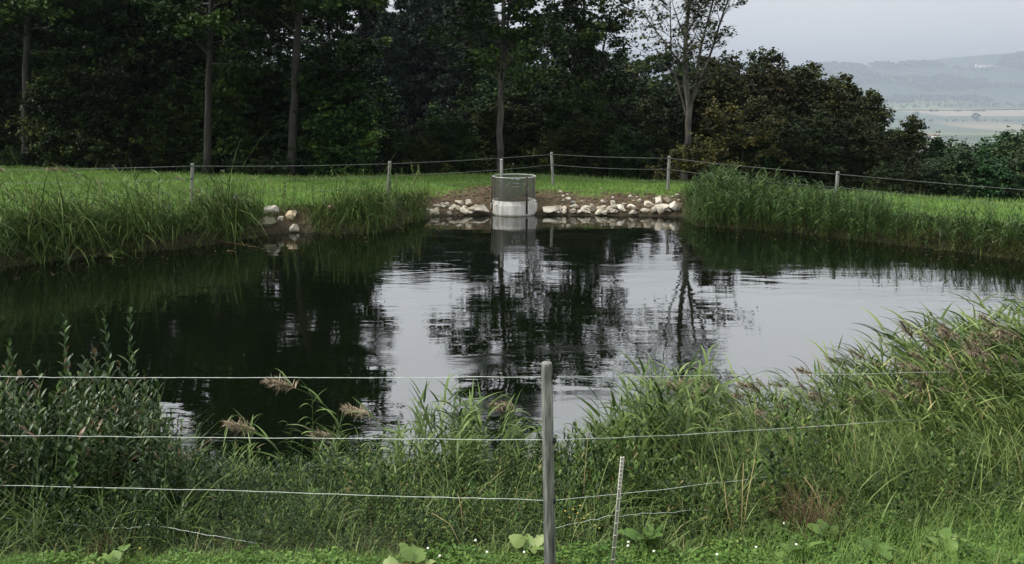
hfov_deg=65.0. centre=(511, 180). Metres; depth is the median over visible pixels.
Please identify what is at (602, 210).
stone
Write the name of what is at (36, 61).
woodland shrub
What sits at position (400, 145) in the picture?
woodland shrub
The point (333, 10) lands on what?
deciduous tree
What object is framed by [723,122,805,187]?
deciduous tree
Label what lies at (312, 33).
woodland shrub
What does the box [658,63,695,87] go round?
deciduous tree
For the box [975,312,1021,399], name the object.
reed
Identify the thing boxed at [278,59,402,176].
woodland shrub
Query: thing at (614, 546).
fence stake
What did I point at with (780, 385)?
reed
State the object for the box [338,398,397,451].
reed
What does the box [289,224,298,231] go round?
stone
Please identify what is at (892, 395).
reed
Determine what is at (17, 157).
woodland shrub
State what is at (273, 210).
stone
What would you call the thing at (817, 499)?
dry stalk
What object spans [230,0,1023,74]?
sky
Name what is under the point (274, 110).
woodland shrub
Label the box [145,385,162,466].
leafy plant
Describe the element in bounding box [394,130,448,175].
woodland shrub
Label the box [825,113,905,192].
deciduous tree
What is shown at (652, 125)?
woodland shrub
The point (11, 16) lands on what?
deciduous tree
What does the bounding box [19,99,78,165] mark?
woodland shrub
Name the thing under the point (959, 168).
green bush
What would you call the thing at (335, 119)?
woodland shrub
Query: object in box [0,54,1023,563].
ground
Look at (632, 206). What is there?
stone
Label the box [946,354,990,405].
reed
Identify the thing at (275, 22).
deciduous tree
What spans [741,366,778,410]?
reed
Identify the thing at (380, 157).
woodland shrub
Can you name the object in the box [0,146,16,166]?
woodland shrub
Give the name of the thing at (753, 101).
deciduous tree
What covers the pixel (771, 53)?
deciduous tree
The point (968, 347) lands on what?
reed
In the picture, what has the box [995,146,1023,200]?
green bush
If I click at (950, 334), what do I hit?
reed
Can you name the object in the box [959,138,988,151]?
green bush
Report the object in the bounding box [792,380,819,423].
reed
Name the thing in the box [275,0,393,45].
deciduous tree
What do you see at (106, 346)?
leafy plant
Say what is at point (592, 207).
stone
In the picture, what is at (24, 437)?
leafy thicket
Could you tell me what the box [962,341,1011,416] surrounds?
reed
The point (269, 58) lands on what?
deciduous tree
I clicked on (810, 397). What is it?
reed
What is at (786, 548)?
dock plant
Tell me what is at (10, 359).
leafy plant
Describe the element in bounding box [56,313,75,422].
leafy plant
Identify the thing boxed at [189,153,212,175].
woodland shrub
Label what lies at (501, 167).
gauge pole
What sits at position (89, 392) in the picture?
leafy plant
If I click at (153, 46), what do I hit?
woodland shrub
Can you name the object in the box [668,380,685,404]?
reed
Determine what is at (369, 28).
spruce tree
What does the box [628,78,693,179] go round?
deciduous tree
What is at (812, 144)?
deciduous tree
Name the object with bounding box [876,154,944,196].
green bush
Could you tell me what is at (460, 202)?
stone
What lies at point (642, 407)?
young reeds
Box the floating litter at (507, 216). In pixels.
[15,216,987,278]
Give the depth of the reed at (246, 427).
6.70 m
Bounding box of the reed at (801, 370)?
[793,359,844,430]
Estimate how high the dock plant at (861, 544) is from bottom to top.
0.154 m
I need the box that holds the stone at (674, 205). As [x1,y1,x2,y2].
[669,201,677,210]
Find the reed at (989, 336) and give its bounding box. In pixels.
[968,326,1023,352]
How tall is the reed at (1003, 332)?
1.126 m
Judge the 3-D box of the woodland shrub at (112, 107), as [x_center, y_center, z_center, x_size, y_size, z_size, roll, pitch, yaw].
[-16.628,-2.737,33.648,4.884,5.301,3.776,2,6,19]
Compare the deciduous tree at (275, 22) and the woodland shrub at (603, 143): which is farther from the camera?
the deciduous tree at (275, 22)
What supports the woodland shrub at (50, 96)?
on the ground at (972, 130)
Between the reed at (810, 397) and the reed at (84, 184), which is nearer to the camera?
the reed at (810, 397)
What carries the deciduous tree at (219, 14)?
on the ground at (972, 130)
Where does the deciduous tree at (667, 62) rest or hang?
on the ground at (972, 130)
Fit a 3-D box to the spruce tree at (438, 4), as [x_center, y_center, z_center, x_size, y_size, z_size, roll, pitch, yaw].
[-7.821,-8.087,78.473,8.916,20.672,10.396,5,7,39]
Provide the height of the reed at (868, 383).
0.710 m
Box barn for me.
[978,64,996,67]
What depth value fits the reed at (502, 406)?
7.00 m
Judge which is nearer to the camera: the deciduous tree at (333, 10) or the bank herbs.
the bank herbs
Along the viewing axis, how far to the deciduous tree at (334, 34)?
38.31 m
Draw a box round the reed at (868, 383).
[865,377,889,408]
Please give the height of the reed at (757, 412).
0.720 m
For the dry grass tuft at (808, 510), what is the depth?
5.42 m
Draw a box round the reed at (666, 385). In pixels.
[653,380,694,399]
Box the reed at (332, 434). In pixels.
[309,422,356,465]
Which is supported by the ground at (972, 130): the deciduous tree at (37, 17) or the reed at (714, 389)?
the deciduous tree at (37, 17)
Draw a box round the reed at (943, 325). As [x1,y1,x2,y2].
[931,321,964,412]
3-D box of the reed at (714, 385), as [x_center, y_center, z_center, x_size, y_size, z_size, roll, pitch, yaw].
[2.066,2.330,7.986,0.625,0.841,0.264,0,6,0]
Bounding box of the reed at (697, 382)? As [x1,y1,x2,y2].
[679,370,720,404]
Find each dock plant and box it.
[102,543,129,563]
[114,494,143,516]
[383,543,435,563]
[508,534,543,556]
[617,524,664,547]
[776,537,824,563]
[807,519,843,541]
[857,538,895,559]
[916,527,976,562]
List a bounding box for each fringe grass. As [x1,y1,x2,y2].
[0,134,439,270]
[682,184,1023,260]
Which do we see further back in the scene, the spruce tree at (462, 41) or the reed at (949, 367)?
the spruce tree at (462, 41)
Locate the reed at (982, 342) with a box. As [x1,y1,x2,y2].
[967,333,1023,368]
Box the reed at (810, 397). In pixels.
[809,395,838,419]
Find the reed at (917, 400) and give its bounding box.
[913,395,934,435]
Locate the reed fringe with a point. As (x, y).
(143, 195)
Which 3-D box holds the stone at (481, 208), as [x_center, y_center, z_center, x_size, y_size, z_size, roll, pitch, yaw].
[-0.944,0.849,23.404,0.475,0.276,0.496,-4,7,-35]
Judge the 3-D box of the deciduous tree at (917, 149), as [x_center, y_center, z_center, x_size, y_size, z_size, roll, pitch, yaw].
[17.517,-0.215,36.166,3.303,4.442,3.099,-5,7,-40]
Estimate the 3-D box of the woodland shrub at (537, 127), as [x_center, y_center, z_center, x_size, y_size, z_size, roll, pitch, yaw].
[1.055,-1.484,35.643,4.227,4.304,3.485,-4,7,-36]
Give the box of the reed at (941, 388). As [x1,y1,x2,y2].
[938,370,979,423]
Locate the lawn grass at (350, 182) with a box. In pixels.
[0,163,1023,233]
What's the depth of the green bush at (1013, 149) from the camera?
30.08 m
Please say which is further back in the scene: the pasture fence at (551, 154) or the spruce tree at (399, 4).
the spruce tree at (399, 4)
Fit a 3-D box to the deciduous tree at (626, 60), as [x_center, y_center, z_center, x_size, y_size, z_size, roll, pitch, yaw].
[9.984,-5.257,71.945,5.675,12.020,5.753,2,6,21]
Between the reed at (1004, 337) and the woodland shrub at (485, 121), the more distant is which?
the woodland shrub at (485, 121)
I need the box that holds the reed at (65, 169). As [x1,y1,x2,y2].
[54,165,96,206]
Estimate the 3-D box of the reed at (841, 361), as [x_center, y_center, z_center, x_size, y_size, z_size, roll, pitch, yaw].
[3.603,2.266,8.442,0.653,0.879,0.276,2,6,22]
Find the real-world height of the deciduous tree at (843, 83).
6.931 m
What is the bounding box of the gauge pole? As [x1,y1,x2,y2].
[500,159,502,200]
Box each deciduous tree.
[0,0,97,100]
[0,0,101,166]
[0,16,41,46]
[0,20,37,46]
[10,0,150,85]
[31,0,208,50]
[120,0,254,72]
[126,0,275,174]
[199,0,291,59]
[200,0,302,89]
[206,1,290,167]
[233,0,391,177]
[237,0,319,66]
[241,0,350,64]
[247,0,398,121]
[250,17,286,85]
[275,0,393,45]
[282,7,392,85]
[418,0,578,173]
[451,62,498,129]
[461,51,557,169]
[504,43,546,81]
[517,0,663,124]
[530,32,568,70]
[530,53,582,116]
[543,38,587,73]
[556,65,640,128]
[587,50,629,78]
[612,0,769,182]
[618,65,680,111]
[620,54,640,78]
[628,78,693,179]
[631,55,663,85]
[641,107,679,181]
[642,52,681,86]
[651,66,756,182]
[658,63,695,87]
[660,50,768,168]
[688,132,735,180]
[689,55,715,83]
[696,92,798,186]
[721,46,792,90]
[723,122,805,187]
[732,58,819,175]
[735,103,810,185]
[764,65,826,110]
[777,106,869,191]
[784,60,827,117]
[789,75,875,178]
[816,72,869,126]
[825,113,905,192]
[835,120,906,193]
[836,80,871,127]
[857,88,904,160]
[889,114,935,167]
[892,127,925,162]
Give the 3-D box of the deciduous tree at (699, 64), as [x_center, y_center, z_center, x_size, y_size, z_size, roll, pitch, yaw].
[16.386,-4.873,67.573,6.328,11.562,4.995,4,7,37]
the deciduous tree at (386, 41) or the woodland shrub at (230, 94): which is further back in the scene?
the deciduous tree at (386, 41)
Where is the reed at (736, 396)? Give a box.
[728,381,774,410]
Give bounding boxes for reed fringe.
[0,164,421,259]
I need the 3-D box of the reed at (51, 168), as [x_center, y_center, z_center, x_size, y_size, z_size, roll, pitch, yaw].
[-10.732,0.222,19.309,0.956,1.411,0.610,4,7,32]
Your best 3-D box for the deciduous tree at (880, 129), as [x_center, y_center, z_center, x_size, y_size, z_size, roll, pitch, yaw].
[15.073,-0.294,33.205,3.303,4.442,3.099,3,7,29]
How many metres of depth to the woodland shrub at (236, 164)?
31.04 m
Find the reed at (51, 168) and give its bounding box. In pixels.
[44,162,85,202]
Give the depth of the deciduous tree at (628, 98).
53.34 m
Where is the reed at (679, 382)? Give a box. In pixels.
[676,378,735,422]
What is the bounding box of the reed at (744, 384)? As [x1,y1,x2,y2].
[730,372,802,434]
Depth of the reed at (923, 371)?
7.16 m
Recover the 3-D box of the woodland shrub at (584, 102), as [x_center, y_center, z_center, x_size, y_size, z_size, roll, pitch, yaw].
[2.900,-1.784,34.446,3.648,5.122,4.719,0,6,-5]
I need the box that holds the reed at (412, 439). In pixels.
[401,420,416,458]
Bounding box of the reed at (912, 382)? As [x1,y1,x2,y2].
[909,362,957,410]
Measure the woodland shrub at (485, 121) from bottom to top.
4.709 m
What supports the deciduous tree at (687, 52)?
on the ground at (972, 130)
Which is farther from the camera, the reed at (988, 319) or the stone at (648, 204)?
the stone at (648, 204)
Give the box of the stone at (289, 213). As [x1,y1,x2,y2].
[286,210,296,219]
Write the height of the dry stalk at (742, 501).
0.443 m
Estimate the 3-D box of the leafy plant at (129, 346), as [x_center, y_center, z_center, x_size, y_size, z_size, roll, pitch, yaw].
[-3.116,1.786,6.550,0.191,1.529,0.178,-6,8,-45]
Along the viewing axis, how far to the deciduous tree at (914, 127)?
31.67 m
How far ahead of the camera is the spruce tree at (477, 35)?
63.99 m
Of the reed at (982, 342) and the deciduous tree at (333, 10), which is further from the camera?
the deciduous tree at (333, 10)
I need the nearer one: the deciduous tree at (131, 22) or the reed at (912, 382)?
the reed at (912, 382)
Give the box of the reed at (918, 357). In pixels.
[909,346,961,415]
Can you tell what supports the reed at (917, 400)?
on the ground at (972, 130)
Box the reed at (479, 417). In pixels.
[459,381,482,451]
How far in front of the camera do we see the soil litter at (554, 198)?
24.12 m
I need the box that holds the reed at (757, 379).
[754,377,784,427]
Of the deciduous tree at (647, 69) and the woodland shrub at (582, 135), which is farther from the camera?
the deciduous tree at (647, 69)
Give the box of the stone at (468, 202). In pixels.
[465,199,472,205]
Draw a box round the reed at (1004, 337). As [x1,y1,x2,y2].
[993,322,1023,357]
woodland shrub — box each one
[0,26,67,168]
[0,41,38,166]
[0,112,14,157]
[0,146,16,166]
[4,46,112,167]
[6,152,24,167]
[16,14,154,170]
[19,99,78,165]
[37,80,134,171]
[60,52,157,171]
[109,86,204,172]
[112,0,241,171]
[139,57,250,175]
[161,44,284,175]
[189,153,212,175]
[211,71,300,176]
[226,157,249,174]
[245,23,380,176]
[256,156,276,176]
[257,44,395,177]
[277,160,286,176]
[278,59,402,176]
[291,75,390,177]
[368,106,398,175]
[377,114,428,174]
[381,127,422,176]
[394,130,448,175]
[412,102,462,148]
[424,107,485,175]
[447,126,492,175]
[465,89,539,174]
[472,167,481,174]
[503,101,561,173]
[516,162,529,173]
[528,127,583,174]
[539,79,613,178]
[549,108,608,177]
[581,121,645,178]
[599,99,664,179]
[603,124,657,179]
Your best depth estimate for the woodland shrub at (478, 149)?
35.11 m
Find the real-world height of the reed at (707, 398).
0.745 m
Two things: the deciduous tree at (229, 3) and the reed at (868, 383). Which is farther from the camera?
the deciduous tree at (229, 3)
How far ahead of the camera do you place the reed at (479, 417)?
7.19 m
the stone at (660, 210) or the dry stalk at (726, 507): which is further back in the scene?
the stone at (660, 210)
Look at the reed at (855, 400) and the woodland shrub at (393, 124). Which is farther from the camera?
the woodland shrub at (393, 124)
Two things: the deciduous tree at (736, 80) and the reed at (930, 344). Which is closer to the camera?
the reed at (930, 344)
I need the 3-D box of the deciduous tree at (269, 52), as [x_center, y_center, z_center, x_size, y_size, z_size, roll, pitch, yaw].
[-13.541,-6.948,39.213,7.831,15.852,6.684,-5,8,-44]
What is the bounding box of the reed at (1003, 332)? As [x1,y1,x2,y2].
[985,320,1023,343]
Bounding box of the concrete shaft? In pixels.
[491,174,537,216]
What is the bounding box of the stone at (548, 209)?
[543,206,558,212]
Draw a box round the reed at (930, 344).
[911,332,965,421]
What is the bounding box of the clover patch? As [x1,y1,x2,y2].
[0,494,1023,563]
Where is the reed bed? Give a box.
[563,287,1023,518]
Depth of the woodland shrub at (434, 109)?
35.37 m
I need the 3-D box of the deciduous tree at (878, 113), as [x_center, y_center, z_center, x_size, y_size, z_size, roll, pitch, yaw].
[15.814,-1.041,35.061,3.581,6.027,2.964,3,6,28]
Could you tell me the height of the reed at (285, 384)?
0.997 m
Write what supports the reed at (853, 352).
on the ground at (972, 130)
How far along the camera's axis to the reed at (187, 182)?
19.70 m
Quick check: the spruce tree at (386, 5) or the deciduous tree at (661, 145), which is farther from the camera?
the spruce tree at (386, 5)
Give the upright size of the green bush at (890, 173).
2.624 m
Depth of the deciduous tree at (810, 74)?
37.56 m
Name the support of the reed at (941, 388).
on the ground at (972, 130)
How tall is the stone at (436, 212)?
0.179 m
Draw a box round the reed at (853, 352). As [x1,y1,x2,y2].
[849,348,902,426]
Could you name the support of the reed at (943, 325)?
on the ground at (972, 130)
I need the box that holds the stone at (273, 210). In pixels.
[264,205,278,213]
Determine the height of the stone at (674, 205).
0.332 m
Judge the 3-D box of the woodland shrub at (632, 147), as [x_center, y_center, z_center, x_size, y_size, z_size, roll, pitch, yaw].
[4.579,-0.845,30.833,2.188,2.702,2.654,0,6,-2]
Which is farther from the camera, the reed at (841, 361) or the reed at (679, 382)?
the reed at (841, 361)
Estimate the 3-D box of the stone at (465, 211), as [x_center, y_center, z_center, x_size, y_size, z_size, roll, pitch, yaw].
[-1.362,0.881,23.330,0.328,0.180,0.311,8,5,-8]
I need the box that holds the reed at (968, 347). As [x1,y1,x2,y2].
[956,341,1011,432]
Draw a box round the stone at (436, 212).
[433,208,439,214]
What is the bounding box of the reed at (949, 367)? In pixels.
[938,356,1001,421]
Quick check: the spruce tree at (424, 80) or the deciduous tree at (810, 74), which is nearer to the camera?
the deciduous tree at (810, 74)
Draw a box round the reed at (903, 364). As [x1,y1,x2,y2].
[894,341,950,394]
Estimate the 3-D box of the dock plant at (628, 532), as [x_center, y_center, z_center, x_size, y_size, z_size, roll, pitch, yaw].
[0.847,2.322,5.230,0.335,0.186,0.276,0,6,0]
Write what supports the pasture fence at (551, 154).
on the ground at (972, 130)
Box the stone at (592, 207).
[588,205,595,210]
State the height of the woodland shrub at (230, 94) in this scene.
6.608 m
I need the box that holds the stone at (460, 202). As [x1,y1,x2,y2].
[454,200,463,205]
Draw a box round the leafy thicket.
[0,347,190,517]
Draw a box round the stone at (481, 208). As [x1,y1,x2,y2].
[473,205,489,212]
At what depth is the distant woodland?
6935.67 m
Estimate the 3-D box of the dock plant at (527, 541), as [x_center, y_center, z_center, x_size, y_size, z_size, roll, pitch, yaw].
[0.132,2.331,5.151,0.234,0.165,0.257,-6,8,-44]
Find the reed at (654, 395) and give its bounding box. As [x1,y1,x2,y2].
[646,374,672,417]
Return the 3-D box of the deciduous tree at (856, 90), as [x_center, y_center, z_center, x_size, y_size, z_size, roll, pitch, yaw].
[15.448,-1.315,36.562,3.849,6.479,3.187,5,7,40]
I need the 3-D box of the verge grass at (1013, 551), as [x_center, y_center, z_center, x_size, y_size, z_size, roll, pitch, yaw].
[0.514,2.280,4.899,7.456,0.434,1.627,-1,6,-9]
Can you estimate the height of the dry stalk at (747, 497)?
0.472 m
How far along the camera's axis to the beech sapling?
28.81 m
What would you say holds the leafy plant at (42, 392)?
on the ground at (972, 130)
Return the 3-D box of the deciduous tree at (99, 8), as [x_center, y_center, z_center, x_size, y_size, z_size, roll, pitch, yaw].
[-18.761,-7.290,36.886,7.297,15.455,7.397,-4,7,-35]
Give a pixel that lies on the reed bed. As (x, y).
(893, 412)
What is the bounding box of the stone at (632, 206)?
[627,204,636,209]
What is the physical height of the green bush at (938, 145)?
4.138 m
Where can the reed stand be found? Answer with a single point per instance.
(733, 191)
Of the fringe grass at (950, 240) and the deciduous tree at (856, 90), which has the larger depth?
the deciduous tree at (856, 90)
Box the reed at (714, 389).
[701,369,738,419]
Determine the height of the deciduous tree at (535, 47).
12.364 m
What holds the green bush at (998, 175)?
on the ground at (972, 130)
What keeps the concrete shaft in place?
on the ground at (972, 130)
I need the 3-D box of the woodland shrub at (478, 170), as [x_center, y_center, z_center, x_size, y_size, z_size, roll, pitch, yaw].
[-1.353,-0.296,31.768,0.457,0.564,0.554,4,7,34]
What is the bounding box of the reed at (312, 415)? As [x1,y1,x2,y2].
[289,383,336,459]
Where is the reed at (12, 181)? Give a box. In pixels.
[0,167,23,203]
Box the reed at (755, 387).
[749,382,777,443]
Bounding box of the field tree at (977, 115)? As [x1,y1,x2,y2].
[971,113,980,119]
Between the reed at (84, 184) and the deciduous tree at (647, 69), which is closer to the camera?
the reed at (84, 184)
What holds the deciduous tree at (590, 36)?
on the ground at (972, 130)
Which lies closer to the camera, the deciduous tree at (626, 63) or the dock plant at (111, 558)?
the dock plant at (111, 558)
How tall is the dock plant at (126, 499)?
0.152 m
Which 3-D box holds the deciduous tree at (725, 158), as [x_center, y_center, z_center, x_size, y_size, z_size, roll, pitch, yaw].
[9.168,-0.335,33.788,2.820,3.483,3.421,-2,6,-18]
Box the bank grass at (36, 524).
[0,380,1023,563]
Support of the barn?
on the ground at (972, 130)
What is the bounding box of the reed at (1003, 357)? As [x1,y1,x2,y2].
[1001,350,1023,366]
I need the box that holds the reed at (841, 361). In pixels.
[824,353,863,374]
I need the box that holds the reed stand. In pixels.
[677,163,1023,256]
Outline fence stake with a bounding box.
[611,456,623,563]
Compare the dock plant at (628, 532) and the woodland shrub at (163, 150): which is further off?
the woodland shrub at (163, 150)
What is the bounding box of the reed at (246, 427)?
[222,409,284,466]
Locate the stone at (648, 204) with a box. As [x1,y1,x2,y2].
[644,201,654,206]
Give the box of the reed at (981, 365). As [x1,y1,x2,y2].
[975,361,1020,430]
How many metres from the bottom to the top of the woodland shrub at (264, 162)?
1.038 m
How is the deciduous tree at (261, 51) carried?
on the ground at (972, 130)
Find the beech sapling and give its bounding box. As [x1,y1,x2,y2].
[645,130,747,181]
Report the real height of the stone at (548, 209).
0.191 m
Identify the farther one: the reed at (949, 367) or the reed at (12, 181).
the reed at (12, 181)
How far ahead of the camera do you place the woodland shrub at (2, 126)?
36.88 m
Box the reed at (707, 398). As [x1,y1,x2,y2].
[680,387,737,439]
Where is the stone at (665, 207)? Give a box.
[655,204,670,210]
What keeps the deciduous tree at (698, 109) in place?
on the ground at (972, 130)
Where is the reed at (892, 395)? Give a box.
[887,392,907,429]
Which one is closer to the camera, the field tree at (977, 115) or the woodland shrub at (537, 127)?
the woodland shrub at (537, 127)
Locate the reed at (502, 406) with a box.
[485,394,541,448]
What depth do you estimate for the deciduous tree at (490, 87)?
52.45 m
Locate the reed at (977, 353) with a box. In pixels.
[963,322,1022,400]
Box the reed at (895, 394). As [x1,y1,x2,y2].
[878,386,930,436]
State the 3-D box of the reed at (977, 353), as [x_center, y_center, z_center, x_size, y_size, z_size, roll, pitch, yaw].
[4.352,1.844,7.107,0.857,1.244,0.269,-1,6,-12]
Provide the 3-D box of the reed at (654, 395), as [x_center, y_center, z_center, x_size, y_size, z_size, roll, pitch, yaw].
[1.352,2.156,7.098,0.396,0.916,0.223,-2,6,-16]
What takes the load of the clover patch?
on the ground at (972, 130)
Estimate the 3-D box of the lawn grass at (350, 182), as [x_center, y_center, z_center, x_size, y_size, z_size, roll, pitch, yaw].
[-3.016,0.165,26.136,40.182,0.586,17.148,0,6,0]
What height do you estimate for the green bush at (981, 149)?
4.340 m
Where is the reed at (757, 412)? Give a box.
[755,392,777,420]
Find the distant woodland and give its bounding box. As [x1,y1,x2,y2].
[787,51,1023,127]
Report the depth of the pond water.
12.54 m
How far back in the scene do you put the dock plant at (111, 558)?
5.03 m
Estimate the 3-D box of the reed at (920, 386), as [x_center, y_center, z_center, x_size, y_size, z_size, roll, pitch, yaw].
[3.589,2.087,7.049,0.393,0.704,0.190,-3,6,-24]
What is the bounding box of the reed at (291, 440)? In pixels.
[278,420,307,458]
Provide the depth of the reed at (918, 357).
7.45 m
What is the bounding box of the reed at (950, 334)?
[938,319,995,379]
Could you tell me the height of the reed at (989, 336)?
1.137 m
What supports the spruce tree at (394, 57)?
on the ground at (972, 130)
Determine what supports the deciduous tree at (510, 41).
on the ground at (972, 130)
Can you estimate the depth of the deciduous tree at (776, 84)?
35.91 m
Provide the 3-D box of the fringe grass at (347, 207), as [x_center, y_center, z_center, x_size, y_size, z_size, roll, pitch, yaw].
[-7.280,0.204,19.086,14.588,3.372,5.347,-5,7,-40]
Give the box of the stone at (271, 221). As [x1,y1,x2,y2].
[257,216,277,226]
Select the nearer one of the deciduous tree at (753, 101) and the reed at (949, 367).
the reed at (949, 367)
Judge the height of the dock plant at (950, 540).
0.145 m
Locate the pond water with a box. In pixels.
[0,215,1023,475]
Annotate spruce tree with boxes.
[354,0,397,105]
[368,0,406,104]
[368,11,421,124]
[391,0,425,117]
[394,7,444,125]
[397,0,441,123]
[424,10,476,132]
[430,0,445,71]
[435,0,458,102]
[437,0,482,106]
[451,0,500,108]
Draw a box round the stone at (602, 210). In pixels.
[599,208,607,214]
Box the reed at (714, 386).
[702,371,747,407]
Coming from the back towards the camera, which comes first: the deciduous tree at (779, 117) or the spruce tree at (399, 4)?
the spruce tree at (399, 4)
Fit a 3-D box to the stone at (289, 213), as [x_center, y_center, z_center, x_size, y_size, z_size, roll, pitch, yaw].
[-5.654,0.892,20.623,0.281,0.284,0.302,-1,6,-5]
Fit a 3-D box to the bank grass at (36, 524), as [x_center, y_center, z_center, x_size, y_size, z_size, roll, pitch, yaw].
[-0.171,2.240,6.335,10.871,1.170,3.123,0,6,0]
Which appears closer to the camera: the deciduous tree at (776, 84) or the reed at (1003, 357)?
the reed at (1003, 357)
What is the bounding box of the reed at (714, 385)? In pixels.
[693,378,746,431]
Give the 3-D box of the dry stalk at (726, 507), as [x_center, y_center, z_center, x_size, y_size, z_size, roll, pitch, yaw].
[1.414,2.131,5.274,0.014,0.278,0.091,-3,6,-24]
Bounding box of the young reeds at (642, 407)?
[211,342,745,500]
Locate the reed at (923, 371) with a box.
[901,355,978,416]
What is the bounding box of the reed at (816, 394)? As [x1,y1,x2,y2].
[807,375,847,414]
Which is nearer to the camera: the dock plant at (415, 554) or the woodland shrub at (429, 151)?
the dock plant at (415, 554)
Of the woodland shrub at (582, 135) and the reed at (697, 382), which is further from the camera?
the woodland shrub at (582, 135)
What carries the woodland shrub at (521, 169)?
on the ground at (972, 130)
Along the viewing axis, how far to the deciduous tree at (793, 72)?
37.83 m
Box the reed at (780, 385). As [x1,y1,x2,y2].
[767,379,816,419]
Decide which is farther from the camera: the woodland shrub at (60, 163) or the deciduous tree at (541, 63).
the deciduous tree at (541, 63)
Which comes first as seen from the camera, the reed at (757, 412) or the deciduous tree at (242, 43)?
the reed at (757, 412)
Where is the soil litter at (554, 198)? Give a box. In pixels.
[396,184,690,221]
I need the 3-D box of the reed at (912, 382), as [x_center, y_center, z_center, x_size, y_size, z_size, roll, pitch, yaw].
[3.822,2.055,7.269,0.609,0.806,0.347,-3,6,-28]
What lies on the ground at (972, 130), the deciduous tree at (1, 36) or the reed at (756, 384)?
the deciduous tree at (1, 36)
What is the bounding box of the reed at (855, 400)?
[852,397,884,429]
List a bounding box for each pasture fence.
[0,361,988,563]
[5,152,1023,209]
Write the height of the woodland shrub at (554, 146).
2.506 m
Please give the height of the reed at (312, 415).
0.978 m
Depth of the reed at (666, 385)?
7.89 m
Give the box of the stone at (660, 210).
[657,207,663,213]
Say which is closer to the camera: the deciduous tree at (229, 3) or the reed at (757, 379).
the reed at (757, 379)
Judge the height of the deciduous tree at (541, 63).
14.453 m
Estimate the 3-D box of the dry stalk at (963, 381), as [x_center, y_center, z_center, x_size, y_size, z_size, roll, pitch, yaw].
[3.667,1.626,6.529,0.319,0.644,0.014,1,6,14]
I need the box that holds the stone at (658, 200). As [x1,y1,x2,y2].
[655,196,661,203]
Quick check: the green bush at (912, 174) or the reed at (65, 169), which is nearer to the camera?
the reed at (65, 169)
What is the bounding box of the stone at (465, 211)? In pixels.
[460,208,469,214]
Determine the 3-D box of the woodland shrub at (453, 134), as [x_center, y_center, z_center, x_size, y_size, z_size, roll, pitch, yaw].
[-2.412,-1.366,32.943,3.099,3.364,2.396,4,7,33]
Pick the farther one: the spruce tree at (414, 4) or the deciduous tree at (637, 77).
the spruce tree at (414, 4)
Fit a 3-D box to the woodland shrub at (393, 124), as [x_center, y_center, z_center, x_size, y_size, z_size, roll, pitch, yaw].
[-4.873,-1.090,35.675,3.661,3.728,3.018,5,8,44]
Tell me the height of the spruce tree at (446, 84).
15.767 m
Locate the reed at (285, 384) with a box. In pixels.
[259,368,349,459]
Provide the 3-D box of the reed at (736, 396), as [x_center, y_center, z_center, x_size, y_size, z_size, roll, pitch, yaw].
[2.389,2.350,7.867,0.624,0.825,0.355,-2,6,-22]
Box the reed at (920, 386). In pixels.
[910,382,940,441]
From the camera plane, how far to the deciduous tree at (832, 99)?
34.98 m
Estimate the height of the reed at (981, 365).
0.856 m
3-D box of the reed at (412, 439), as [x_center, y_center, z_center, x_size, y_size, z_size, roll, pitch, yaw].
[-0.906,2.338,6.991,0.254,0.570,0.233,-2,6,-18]
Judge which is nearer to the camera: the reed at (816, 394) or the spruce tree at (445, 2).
the reed at (816, 394)
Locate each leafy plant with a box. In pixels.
[5,338,25,447]
[31,360,55,452]
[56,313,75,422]
[79,362,97,454]
[98,311,123,421]
[118,307,139,458]
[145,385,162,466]
[188,422,209,461]
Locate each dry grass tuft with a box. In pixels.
[70,523,126,555]
[739,468,882,540]
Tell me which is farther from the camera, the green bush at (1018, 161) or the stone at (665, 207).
the green bush at (1018, 161)
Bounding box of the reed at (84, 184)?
[73,174,97,208]
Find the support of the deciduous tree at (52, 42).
on the ground at (972, 130)
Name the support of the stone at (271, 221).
on the ground at (972, 130)
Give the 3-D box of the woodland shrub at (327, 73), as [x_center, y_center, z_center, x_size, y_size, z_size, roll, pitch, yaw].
[-7.316,-2.521,31.665,5.443,5.907,4.208,-3,6,-27]
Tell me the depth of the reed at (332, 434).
7.12 m
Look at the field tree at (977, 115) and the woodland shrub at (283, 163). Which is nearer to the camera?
the woodland shrub at (283, 163)
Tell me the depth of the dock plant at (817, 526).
5.23 m
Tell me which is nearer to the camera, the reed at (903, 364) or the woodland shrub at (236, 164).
the reed at (903, 364)
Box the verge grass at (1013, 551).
[0,475,1023,563]
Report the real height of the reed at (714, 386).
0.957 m
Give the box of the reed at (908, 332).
[894,319,944,369]
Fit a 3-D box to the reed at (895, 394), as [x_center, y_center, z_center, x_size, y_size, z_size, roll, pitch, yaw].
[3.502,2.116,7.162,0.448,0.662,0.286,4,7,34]
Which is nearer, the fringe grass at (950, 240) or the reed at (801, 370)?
the reed at (801, 370)
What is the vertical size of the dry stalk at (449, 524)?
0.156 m
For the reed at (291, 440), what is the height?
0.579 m
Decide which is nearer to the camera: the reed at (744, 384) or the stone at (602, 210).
the reed at (744, 384)
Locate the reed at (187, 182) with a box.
[173,174,203,201]
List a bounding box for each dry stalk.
[431,513,459,543]
[724,483,731,528]
[741,462,743,532]
[742,460,754,532]
[804,477,826,520]
[944,341,982,420]
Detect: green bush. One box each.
[863,157,926,196]
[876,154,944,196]
[912,131,972,194]
[916,142,988,199]
[954,151,1023,201]
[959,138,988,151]
[970,126,1023,161]
[988,124,1023,186]
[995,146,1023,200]
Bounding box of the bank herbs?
[0,377,1023,554]
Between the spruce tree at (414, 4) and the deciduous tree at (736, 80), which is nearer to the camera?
the deciduous tree at (736, 80)

